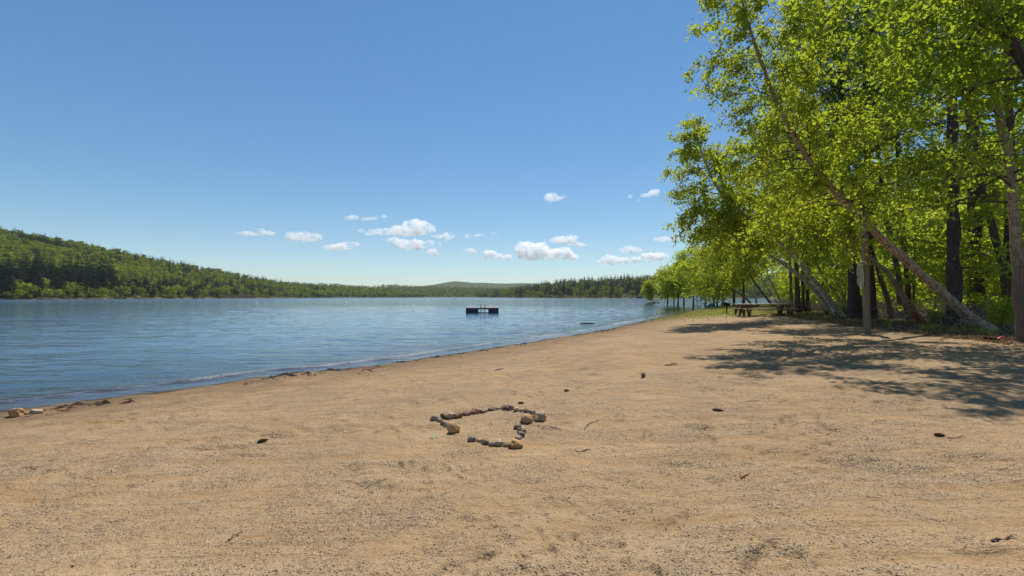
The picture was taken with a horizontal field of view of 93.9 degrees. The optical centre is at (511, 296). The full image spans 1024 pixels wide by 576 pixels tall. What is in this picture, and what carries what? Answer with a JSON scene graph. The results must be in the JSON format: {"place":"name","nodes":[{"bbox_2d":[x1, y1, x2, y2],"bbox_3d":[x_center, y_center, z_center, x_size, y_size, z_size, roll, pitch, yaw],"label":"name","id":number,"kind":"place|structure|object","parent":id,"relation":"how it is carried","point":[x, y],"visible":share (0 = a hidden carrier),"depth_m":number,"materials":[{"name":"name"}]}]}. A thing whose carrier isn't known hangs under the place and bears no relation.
{"place":"outdoors","nodes":[
{"label":"outdoors","id":0,"kind":"place"},
{"bbox_2d":[0,239,426,299],"bbox_3d":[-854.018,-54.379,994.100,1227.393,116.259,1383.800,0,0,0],"label":"hill","id":1,"kind":"structure","parent":0,"point":[4,297],"depth_m":524.51,"materials":[{"name":"green plant"}]},
{"bbox_2d":[0,255,16,290],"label":"pine tree","id":2,"kind":"object","parent":1,"relation":"on","point":[3,279],"visible":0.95,"depth_m":361.26,"materials":[{"name":"green plant"}]},
{"bbox_2d":[0,249,16,278],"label":"pine tree","id":3,"kind":"object","parent":1,"relation":"on","point":[6,259],"visible":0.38,"depth_m":383.17,"materials":[{"name":"green plant"}]},
{"bbox_2d":[3,265,15,291],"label":"pine tree","id":4,"kind":"object","parent":1,"relation":"on","point":[11,283],"visible":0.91,"depth_m":361.76,"materials":[{"name":"green plant"}]},
{"bbox_2d":[14,263,24,292],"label":"pine tree","id":5,"kind":"object","parent":1,"relation":"on","point":[18,277],"visible":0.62,"depth_m":373.00,"materials":[{"name":"green plant"}]},
{"bbox_2d":[26,256,44,296],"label":"pine tree","id":6,"kind":"object","parent":1,"relation":"on","point":[41,284],"visible":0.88,"depth_m":379.29,"materials":[{"name":"green plant"}]},
{"bbox_2d":[26,253,44,286],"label":"pine tree","id":7,"kind":"object","parent":1,"relation":"on","point":[32,280],"visible":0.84,"depth_m":378.32,"materials":[{"name":"green plant"}]},
{"bbox_2d":[37,250,52,280],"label":"pine tree","id":8,"kind":"object","parent":1,"relation":"on","point":[42,258],"visible":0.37,"depth_m":409.42,"materials":[{"name":"green plant"}]},
{"bbox_2d":[44,254,60,286],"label":"pine tree","id":9,"kind":"object","parent":1,"relation":"on","point":[49,274],"visible":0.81,"depth_m":402.27,"materials":[{"name":"green plant"}]},
{"bbox_2d":[52,262,67,296],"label":"pine tree","id":10,"kind":"object","parent":1,"relation":"on","point":[57,285],"visible":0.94,"depth_m":396.21,"materials":[{"name":"green plant"}]},
{"bbox_2d":[65,254,77,285],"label":"pine tree","id":11,"kind":"object","parent":1,"relation":"on","point":[74,270],"visible":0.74,"depth_m":415.81,"materials":[{"name":"green plant"}]},
{"bbox_2d":[70,258,84,282],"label":"pine tree","id":12,"kind":"object","parent":1,"relation":"on","point":[79,271],"visible":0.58,"depth_m":426.93,"materials":[{"name":"green plant"}]},
{"bbox_2d":[77,270,88,291],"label":"pine tree","id":13,"kind":"object","parent":1,"relation":"on","point":[84,278],"visible":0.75,"depth_m":424.80,"materials":[{"name":"green plant"}]},
{"bbox_2d":[84,258,100,286],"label":"pine tree","id":14,"kind":"object","parent":1,"relation":"on","point":[90,268],"visible":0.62,"depth_m":431.65,"materials":[{"name":"green plant"}]},
{"bbox_2d":[88,260,102,296],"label":"pine tree","id":15,"kind":"object","parent":1,"relation":"on","point":[92,282],"visible":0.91,"depth_m":419.71,"materials":[{"name":"green plant"}]},
{"bbox_2d":[93,257,107,294],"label":"pine tree","id":16,"kind":"object","parent":1,"relation":"on","point":[102,272],"visible":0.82,"depth_m":425.22,"materials":[{"name":"green plant"}]},
{"bbox_2d":[94,258,108,287],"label":"pine tree","id":17,"kind":"object","parent":1,"relation":"on","point":[105,279],"visible":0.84,"depth_m":426.35,"materials":[{"name":"green plant"}]},
{"bbox_2d":[98,287,108,294],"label":"broadleaf tree","id":18,"kind":"object","parent":1,"relation":"on","point":[102,290],"visible":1,"depth_m":414.35,"materials":[{"name":"green plant"}]},
{"bbox_2d":[107,261,115,293],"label":"pine tree","id":19,"kind":"object","parent":1,"relation":"on","point":[110,275],"visible":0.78,"depth_m":448.21,"materials":[{"name":"green plant"}]},
{"bbox_2d":[0,226,423,297],"bbox_3d":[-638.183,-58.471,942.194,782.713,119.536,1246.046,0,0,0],"label":"forest","id":20,"kind":"object","parent":1,"relation":"on","point":[139,266],"visible":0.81,"depth_m":691.12,"materials":[{"name":"green plant"}]},
{"bbox_2d":[3,291,422,298],"bbox_3d":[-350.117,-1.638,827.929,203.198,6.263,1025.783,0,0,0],"label":"shore bushes","id":21,"kind":"object","parent":1,"relation":"on","point":[19,294],"visible":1,"depth_m":417.11,"materials":[{"name":"green plant"}]},
{"bbox_2d":[223,295,256,297],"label":"shore brush","id":22,"kind":"object","parent":1,"relation":"on","point":[234,296],"visible":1,"depth_m":669.03,"materials":[{"name":"green plant"}]},
{"bbox_2d":[0,298,774,406],"bbox_3d":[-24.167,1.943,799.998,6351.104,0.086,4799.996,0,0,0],"label":"lake water","id":23,"kind":"structure","parent":0,"point":[44,335],"depth_m":31.43,"materials":[{"name":"blue liquid"}]},
{"bbox_2d":[466,304,498,312],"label":"swim raft","id":24,"kind":"object","parent":23,"relation":"on","point":[476,309],"visible":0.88,"depth_m":57.50,"materials":[{"name":"blue plastic"}]},
{"bbox_2d":[304,285,483,297],"bbox_3d":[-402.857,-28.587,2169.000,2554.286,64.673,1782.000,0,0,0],"label":"hill","id":25,"kind":"structure","parent":0,"point":[456,296],"depth_m":1607.20,"materials":[{"name":"green plant"}]},
{"bbox_2d":[289,282,510,296],"bbox_3d":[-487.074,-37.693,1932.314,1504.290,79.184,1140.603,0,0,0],"label":"forest","id":26,"kind":"object","parent":25,"relation":"on","point":[457,292],"visible":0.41,"depth_m":2036.19,"materials":[{"name":"green plant"}]},
{"bbox_2d":[416,281,537,288],"bbox_3d":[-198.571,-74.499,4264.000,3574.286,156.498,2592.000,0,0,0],"label":"mountain","id":27,"kind":"structure","parent":0,"point":[452,284],"depth_m":4303.71,"materials":[{"name":"green plant"}]},
{"bbox_2d":[0,303,1023,575],"bbox_3d":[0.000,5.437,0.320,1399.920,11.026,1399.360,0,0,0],"label":"beach ground","id":28,"kind":"structure","parent":0,"point":[192,501],"depth_m":3.94,"materials":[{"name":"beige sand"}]},
{"bbox_2d":[7,408,23,416],"bbox_3d":[-7.489,1.749,7.197,0.181,0.152,0.142,0,0,-17],"label":"rock","id":29,"kind":"object","parent":28,"relation":"on","point":[16,412],"visible":0.97,"depth_m":7.17,"materials":[{"name":"beige stone"}]},
{"bbox_2d":[0,319,651,417],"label":"debris","id":30,"kind":"object","parent":28,"relation":"on","point":[103,402],"visible":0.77,"depth_m":10.63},
{"bbox_2d":[448,422,459,433],"bbox_3d":[-0.593,1.344,4.886,0.127,0.136,0.125,0,0,0],"label":"stone","id":31,"kind":"object","parent":28,"relation":"on","point":[454,427],"visible":0.95,"depth_m":4.85,"materials":[{"name":"beige stone"}]},
{"bbox_2d":[509,439,522,448],"bbox_3d":[0.035,1.324,4.300,0.131,0.098,0.124,0,0,0],"label":"stone","id":32,"kind":"object","parent":28,"relation":"on","point":[515,443],"visible":0.98,"depth_m":4.26,"materials":[{"name":"brown stone"}]},
{"bbox_2d":[521,413,532,423],"bbox_3d":[0.161,1.320,5.162,0.136,0.122,0.125,0,0,0],"label":"stone","id":33,"kind":"object","parent":28,"relation":"on","point":[527,418],"visible":0.96,"depth_m":5.12,"materials":[{"name":"brown stone"}]},
{"bbox_2d":[535,410,546,420],"bbox_3d":[0.317,1.323,5.314,0.121,0.121,0.134,0,0,19],"label":"stone","id":34,"kind":"object","parent":28,"relation":"on","point":[541,415],"visible":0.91,"depth_m":5.27,"materials":[{"name":"grey stone"}]},
{"bbox_2d":[640,279,658,300],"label":"alder tree","id":35,"kind":"object","parent":28,"relation":"on","point":[649,288],"visible":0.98,"depth_m":146.90,"materials":[{"name":"green plant"}]},
{"bbox_2d":[652,266,682,304],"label":"alder tree","id":36,"kind":"object","parent":28,"relation":"on","point":[666,289],"visible":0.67,"depth_m":110.72,"materials":[{"name":"green plant"}]},
{"bbox_2d":[666,259,688,304],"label":"alder tree","id":37,"kind":"object","parent":28,"relation":"on","point":[676,295],"visible":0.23,"depth_m":110.20,"materials":[{"name":"green plant"}]},
{"bbox_2d":[665,254,696,304],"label":"alder tree","id":38,"kind":"object","parent":28,"relation":"on","point":[680,281],"visible":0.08,"depth_m":110.94,"materials":[{"name":"green plant"}]},
{"bbox_2d":[662,244,704,306],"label":"maple tree","id":39,"kind":"object","parent":28,"relation":"on","point":[682,256],"visible":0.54,"depth_m":91.98,"materials":[{"name":"green plant"}]},
{"bbox_2d":[682,254,736,306],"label":"maple tree","id":40,"kind":"object","parent":28,"relation":"on","point":[728,293],"visible":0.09,"depth_m":83.83,"materials":[{"name":"green plant"}]},
{"bbox_2d":[687,237,749,305],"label":"maple tree","id":41,"kind":"object","parent":28,"relation":"on","point":[695,262],"visible":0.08,"depth_m":78.69,"materials":[{"name":"green plant"}]},
{"bbox_2d":[683,254,754,308],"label":"birch tree","id":42,"kind":"object","parent":28,"relation":"on","point":[714,288],"visible":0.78,"depth_m":73.80,"materials":[{"name":"green plant"}]},
{"bbox_2d":[710,235,757,304],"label":"maple tree","id":43,"kind":"object","parent":28,"relation":"on","point":[749,286],"visible":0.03,"depth_m":84.98,"materials":[{"name":"green plant"}]},
{"bbox_2d":[698,220,772,303],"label":"birch tree","id":44,"kind":"object","parent":28,"relation":"on","point":[720,268],"visible":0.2,"depth_m":68.57,"materials":[{"name":"green plant"}]},
{"bbox_2d":[662,190,833,315],"bbox_3d":[15.108,-2.263,27.689,12.506,7.498,5.349,0,0,-7],"label":"birch tree","id":45,"kind":"object","parent":28,"relation":"on","point":[694,212],"visible":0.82,"depth_m":26.86,"materials":[{"name":"green plant"}]},
{"bbox_2d":[719,210,780,303],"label":"birch tree","id":46,"kind":"object","parent":28,"relation":"on","point":[747,276],"visible":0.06,"depth_m":73.10,"materials":[{"name":"green plant"}]},
{"bbox_2d":[657,114,845,316],"bbox_3d":[13.864,-4.223,26.271,11.878,11.411,5.508,0,0,0],"label":"birch tree","id":47,"kind":"object","parent":28,"relation":"on","point":[696,136],"visible":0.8,"depth_m":26.01,"materials":[{"name":"green plant"}]},
{"bbox_2d":[725,239,777,303],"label":"maple tree","id":48,"kind":"object","parent":28,"relation":"on","point":[743,293],"visible":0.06,"depth_m":77.84,"materials":[{"name":"green plant"}]},
{"bbox_2d":[725,206,783,303],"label":"birch tree","id":49,"kind":"object","parent":28,"relation":"on","point":[774,288],"visible":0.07,"depth_m":66.41,"materials":[{"name":"green plant"}]},
{"bbox_2d":[730,305,795,315],"bbox_3d":[18.944,0.952,36.281,4.070,0.877,1.914,0,0,2],"label":"picnic table","id":50,"kind":"object","parent":28,"relation":"on","point":[735,312],"visible":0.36,"depth_m":36.28,"materials":[{"name":"brown wood"}]},
{"bbox_2d":[733,304,798,316],"bbox_3d":[18.073,0.943,34.131,3.685,0.877,1.914,0,0,1],"label":"picnic table","id":51,"kind":"object","parent":28,"relation":"on","point":[750,309],"visible":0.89,"depth_m":33.69,"materials":[{"name":"brown wood"}]},
{"bbox_2d":[765,270,788,299],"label":"maple sapling","id":52,"kind":"object","parent":28,"relation":"on","point":[777,285],"visible":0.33,"depth_m":67.96,"materials":[{"name":"green plant"}]},
{"bbox_2d":[716,73,843,305],"bbox_3d":[20.134,-6.693,32.667,11.864,16.218,8.776,0,0,0],"label":"birch tree","id":53,"kind":"object","parent":28,"relation":"on","point":[736,140],"visible":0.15,"depth_m":32.21,"materials":[{"name":"green plant"}]},
{"bbox_2d":[750,163,809,307],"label":"maple tree","id":54,"kind":"object","parent":28,"relation":"on","point":[790,289],"visible":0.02,"depth_m":51.65,"materials":[{"name":"brown plant"}]},
{"bbox_2d":[739,101,827,312],"bbox_3d":[22.886,-7.341,38.024,7.532,17.407,8.794,0,0,0],"label":"maple tree","id":55,"kind":"object","parent":28,"relation":"on","point":[797,301],"visible":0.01,"depth_m":38.22,"materials":[{"name":"green plant"}]},
{"bbox_2d":[775,265,800,297],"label":"maple sapling","id":56,"kind":"object","parent":28,"relation":"on","point":[786,281],"visible":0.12,"depth_m":58.67,"materials":[{"name":"green plant"}]},
{"bbox_2d":[753,238,832,292],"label":"maple sapling","id":57,"kind":"object","parent":28,"relation":"on","point":[777,276],"visible":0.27,"depth_m":54.64,"materials":[{"name":"green plant"}]},
{"bbox_2d":[779,254,816,294],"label":"maple sapling","id":58,"kind":"object","parent":28,"relation":"on","point":[793,278],"visible":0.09,"depth_m":54.88,"materials":[{"name":"green plant"}]},
{"bbox_2d":[757,143,840,311],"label":"maple tree","id":59,"kind":"object","parent":28,"relation":"on","point":[803,308],"visible":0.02,"depth_m":38.74,"materials":[{"name":"brown plant"}]},
{"bbox_2d":[772,124,833,311],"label":"maple tree","id":60,"kind":"object","parent":28,"relation":"on","point":[807,300],"depth_m":38.76,"materials":[{"name":"brown plant"}]},
{"bbox_2d":[749,0,878,305],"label":"birch tree","id":61,"kind":"object","parent":28,"relation":"on","point":[791,166],"visible":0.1,"depth_m":31.16,"materials":[{"name":"green plant"}]},
{"bbox_2d":[794,252,843,307],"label":"maple sapling","id":62,"kind":"object","parent":28,"relation":"on","point":[813,294],"visible":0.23,"depth_m":41.46,"materials":[{"name":"green plant"}]},
{"bbox_2d":[722,150,928,323],"bbox_3d":[13.919,-2.262,19.783,8.538,7.265,5.846,0,0,0],"label":"birch tree","id":63,"kind":"object","parent":28,"relation":"on","point":[762,226],"visible":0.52,"depth_m":20.01,"materials":[{"name":"green plant"}]},
{"bbox_2d":[646,305,1014,338],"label":"grass","id":64,"kind":"structure","parent":28,"relation":"on","point":[705,312],"depth_m":37.02,"materials":[{"name":"green plant"}]},
{"bbox_2d":[810,259,860,302],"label":"maple sapling","id":65,"kind":"object","parent":28,"relation":"on","point":[835,283],"visible":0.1,"depth_m":42.59,"materials":[{"name":"green plant"}]},
{"bbox_2d":[805,253,874,306],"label":"maple sapling","id":66,"kind":"object","parent":28,"relation":"on","point":[825,265],"visible":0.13,"depth_m":35.99,"materials":[{"name":"green plant"}]},
{"bbox_2d":[681,0,999,330],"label":"birch tree","id":67,"kind":"object","parent":28,"relation":"on","point":[772,129],"visible":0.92,"depth_m":14.67,"materials":[{"name":"green plant"}]},
{"bbox_2d":[757,0,929,318],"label":"maple tree","id":68,"kind":"object","parent":28,"relation":"on","point":[854,305],"visible":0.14,"depth_m":27.01,"materials":[{"name":"green plant"}]},
{"bbox_2d":[806,222,907,296],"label":"maple sapling","id":69,"kind":"object","parent":28,"relation":"on","point":[837,279],"visible":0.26,"depth_m":32.45,"materials":[{"name":"green plant"}]},
{"bbox_2d":[776,0,944,318],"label":"pine tree","id":70,"kind":"object","parent":28,"relation":"on","point":[873,305],"visible":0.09,"depth_m":25.23,"materials":[{"name":"green plant"}]},
{"bbox_2d":[861,214,870,333],"bbox_3d":[12.118,-0.695,16.376,0.274,4.286,0.158,0,0,0],"label":"wooden post","id":71,"kind":"object","parent":28,"relation":"on","point":[866,308],"visible":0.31,"depth_m":16.30,"materials":[{"name":"wood"}]},
{"bbox_2d":[856,261,866,286],"bbox_3d":[11.972,-0.769,16.358,0.281,0.898,0.224,0,0,45],"label":"net bundle","id":72,"kind":"object","parent":71,"relation":"hanging from","point":[860,275],"visible":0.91,"depth_m":16.34,"materials":[{"name":"white fabric"}]},
{"bbox_2d":[788,89,946,318],"bbox_3d":[18.420,-4.923,25.936,7.047,12.506,5.994,0,0,13],"label":"maple tree","id":73,"kind":"object","parent":28,"relation":"on","point":[885,292],"visible":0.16,"depth_m":25.69,"materials":[{"name":"green plant"}]},
{"bbox_2d":[837,178,912,298],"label":"maple tree","id":74,"kind":"object","parent":28,"relation":"on","point":[880,228],"visible":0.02,"depth_m":40.01,"materials":[{"name":"green plant"}]},
{"bbox_2d":[798,0,965,319],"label":"maple tree","id":75,"kind":"object","parent":28,"relation":"on","point":[908,290],"visible":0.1,"depth_m":24.33,"materials":[{"name":"green plant"}]},
{"bbox_2d":[858,242,918,313],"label":"maple sapling","id":76,"kind":"object","parent":28,"relation":"on","point":[878,290],"visible":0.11,"depth_m":33.03,"materials":[{"name":"green plant"}]},
{"bbox_2d":[766,297,1014,328],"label":"shrubs","id":77,"kind":"object","parent":28,"relation":"on","point":[817,306],"visible":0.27,"depth_m":24.12,"materials":[{"name":"green plant"}]},
{"bbox_2d":[760,307,1023,345],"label":"fallen leaves","id":78,"kind":"object","parent":28,"relation":"on","point":[902,327],"visible":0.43,"depth_m":17.71,"materials":[{"name":"brown plant"}]},
{"bbox_2d":[801,8,982,318],"bbox_3d":[19.212,-7.219,25.459,8.252,16.965,6.681,0,0,-10],"label":"maple tree","id":79,"kind":"object","parent":28,"relation":"on","point":[895,260],"visible":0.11,"depth_m":25.45,"materials":[{"name":"green plant"}]},
{"bbox_2d":[842,204,945,314],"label":"maple sapling","id":80,"kind":"object","parent":28,"relation":"on","point":[890,284],"visible":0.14,"depth_m":29.38,"materials":[{"name":"green plant"}]},
{"bbox_2d":[777,0,1023,136],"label":"maple tree","id":81,"kind":"object","parent":28,"relation":"on","point":[993,18],"visible":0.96,"depth_m":10.60,"materials":[{"name":"green plant"}]},
{"bbox_2d":[838,193,967,302],"bbox_3d":[22.503,-2.381,27.456,6.862,7.249,6.320,0,0,-29],"label":"maple sapling","id":82,"kind":"object","parent":28,"relation":"on","point":[926,236],"visible":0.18,"depth_m":27.02,"materials":[{"name":"green plant"}]},
{"bbox_2d":[880,102,930,288],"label":"pine tree","id":83,"kind":"object","parent":28,"relation":"on","point":[895,185],"visible":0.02,"depth_m":48.61,"materials":[{"name":"green plant"}]},
{"bbox_2d":[875,207,946,302],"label":"maple sapling","id":84,"kind":"object","parent":28,"relation":"on","point":[928,221],"visible":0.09,"depth_m":34.33,"materials":[{"name":"green plant"}]},
{"bbox_2d":[890,179,939,302],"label":"maple tree","id":85,"kind":"object","parent":28,"relation":"on","point":[919,212],"visible":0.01,"depth_m":49.49,"materials":[{"name":"green plant"}]},
{"bbox_2d":[811,0,1023,342],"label":"birch tree","id":86,"kind":"object","parent":28,"relation":"on","point":[936,156],"visible":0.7,"depth_m":12.24,"materials":[{"name":"green plant"}]},
{"bbox_2d":[829,0,1023,323],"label":"maple tree","id":87,"kind":"object","parent":28,"relation":"on","point":[994,234],"visible":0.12,"depth_m":20.44,"materials":[{"name":"green plant"}]},
{"bbox_2d":[837,0,1023,325],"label":"tree","id":88,"kind":"object","parent":28,"relation":"on","point":[954,277],"visible":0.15,"depth_m":19.22,"materials":[{"name":"plant"}]},
{"bbox_2d":[923,306,943,321],"bbox_3d":[19.231,0.827,21.780,0.710,0.826,0.656,0,0,0],"label":"shrub","id":89,"kind":"object","parent":28,"relation":"on","point":[929,312],"visible":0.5,"depth_m":21.74,"materials":[{"name":"green plant"}]},
{"bbox_2d":[849,1,1023,316],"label":"pine tree","id":90,"kind":"object","parent":28,"relation":"on","point":[978,288],"visible":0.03,"depth_m":22.98,"materials":[{"name":"brown plant"}]},
{"bbox_2d":[887,239,987,312],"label":"maple sapling","id":91,"kind":"object","parent":28,"relation":"on","point":[917,293],"visible":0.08,"depth_m":28.78,"materials":[{"name":"green plant"}]},
{"bbox_2d":[879,219,997,313],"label":"maple sapling","id":92,"kind":"object","parent":28,"relation":"on","point":[938,234],"visible":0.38,"depth_m":22.09,"materials":[{"name":"green plant"}]},
{"bbox_2d":[868,138,1023,290],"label":"maple sapling","id":93,"kind":"object","parent":28,"relation":"on","point":[1002,249],"visible":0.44,"depth_m":20.22,"materials":[{"name":"green plant"}]},
{"bbox_2d":[912,0,1021,282],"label":"pine tree","id":94,"kind":"object","parent":28,"relation":"on","point":[1006,238],"visible":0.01,"depth_m":21.22,"materials":[{"name":"brown plant"}]},
{"bbox_2d":[911,194,1023,302],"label":"maple sapling","id":95,"kind":"object","parent":28,"relation":"on","point":[988,289],"visible":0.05,"depth_m":27.49,"materials":[{"name":"green plant"}]},
{"bbox_2d":[933,204,1003,299],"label":"maple sapling","id":96,"kind":"object","parent":28,"relation":"on","point":[985,226],"visible":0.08,"depth_m":28.10,"materials":[{"name":"green plant"}]},
{"bbox_2d":[925,172,1023,286],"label":"maple sapling","id":97,"kind":"object","parent":28,"relation":"on","point":[965,232],"visible":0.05,"depth_m":26.58,"materials":[{"name":"green plant"}]},
{"bbox_2d":[926,156,1023,292],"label":"maple sapling","id":98,"kind":"object","parent":28,"relation":"on","point":[998,284],"visible":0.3,"depth_m":20.68,"materials":[{"name":"green plant"}]},
{"bbox_2d":[927,144,1023,303],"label":"maple tree","id":99,"kind":"object","parent":28,"relation":"on","point":[987,185],"visible":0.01,"depth_m":35.45,"materials":[{"name":"green plant"}]},
{"bbox_2d":[934,70,1023,215],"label":"maple tree","id":100,"kind":"object","parent":28,"relation":"on","point":[1020,115],"visible":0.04,"depth_m":37.26,"materials":[{"name":"green plant"}]},
{"bbox_2d":[937,26,1023,224],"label":"maple tree","id":101,"kind":"object","parent":28,"relation":"on","point":[1018,139],"visible":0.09,"depth_m":24.39,"materials":[{"name":"green plant"}]},
{"bbox_2d":[937,174,1023,302],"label":"maple sapling","id":102,"kind":"object","parent":28,"relation":"on","point":[1001,296],"visible":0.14,"depth_m":21.70,"materials":[{"name":"green plant"}]},
{"bbox_2d":[975,292,1014,328],"bbox_3d":[17.159,0.454,16.825,1.240,1.443,1.467,0,0,0],"label":"shrub","id":103,"kind":"object","parent":28,"relation":"on","point":[1002,316],"visible":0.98,"depth_m":16.78,"materials":[{"name":"green plant"}]},
{"bbox_2d":[0,0,1023,287],"label":"sky","id":104,"kind":"structure","parent":0,"point":[370,143],"materials":[{"name":"blue"}]},
{"bbox_2d":[471,281,986,298],"bbox_3d":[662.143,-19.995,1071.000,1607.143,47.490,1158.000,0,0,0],"label":"hill","id":105,"kind":"structure","parent":0,"point":[628,294],"depth_m":723.52,"materials":[{"name":"green plant"}]},
{"bbox_2d":[477,273,783,297],"bbox_3d":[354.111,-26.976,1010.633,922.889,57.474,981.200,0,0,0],"label":"forest","id":106,"kind":"object","parent":105,"relation":"on","point":[620,290],"visible":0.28,"depth_m":860.92,"materials":[{"name":"green plant"}]},
{"bbox_2d":[479,294,787,297],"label":"shore bushes","id":107,"kind":"object","parent":105,"relation":"on","point":[639,295],"visible":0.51,"depth_m":644.61,"materials":[{"name":"green plant"}]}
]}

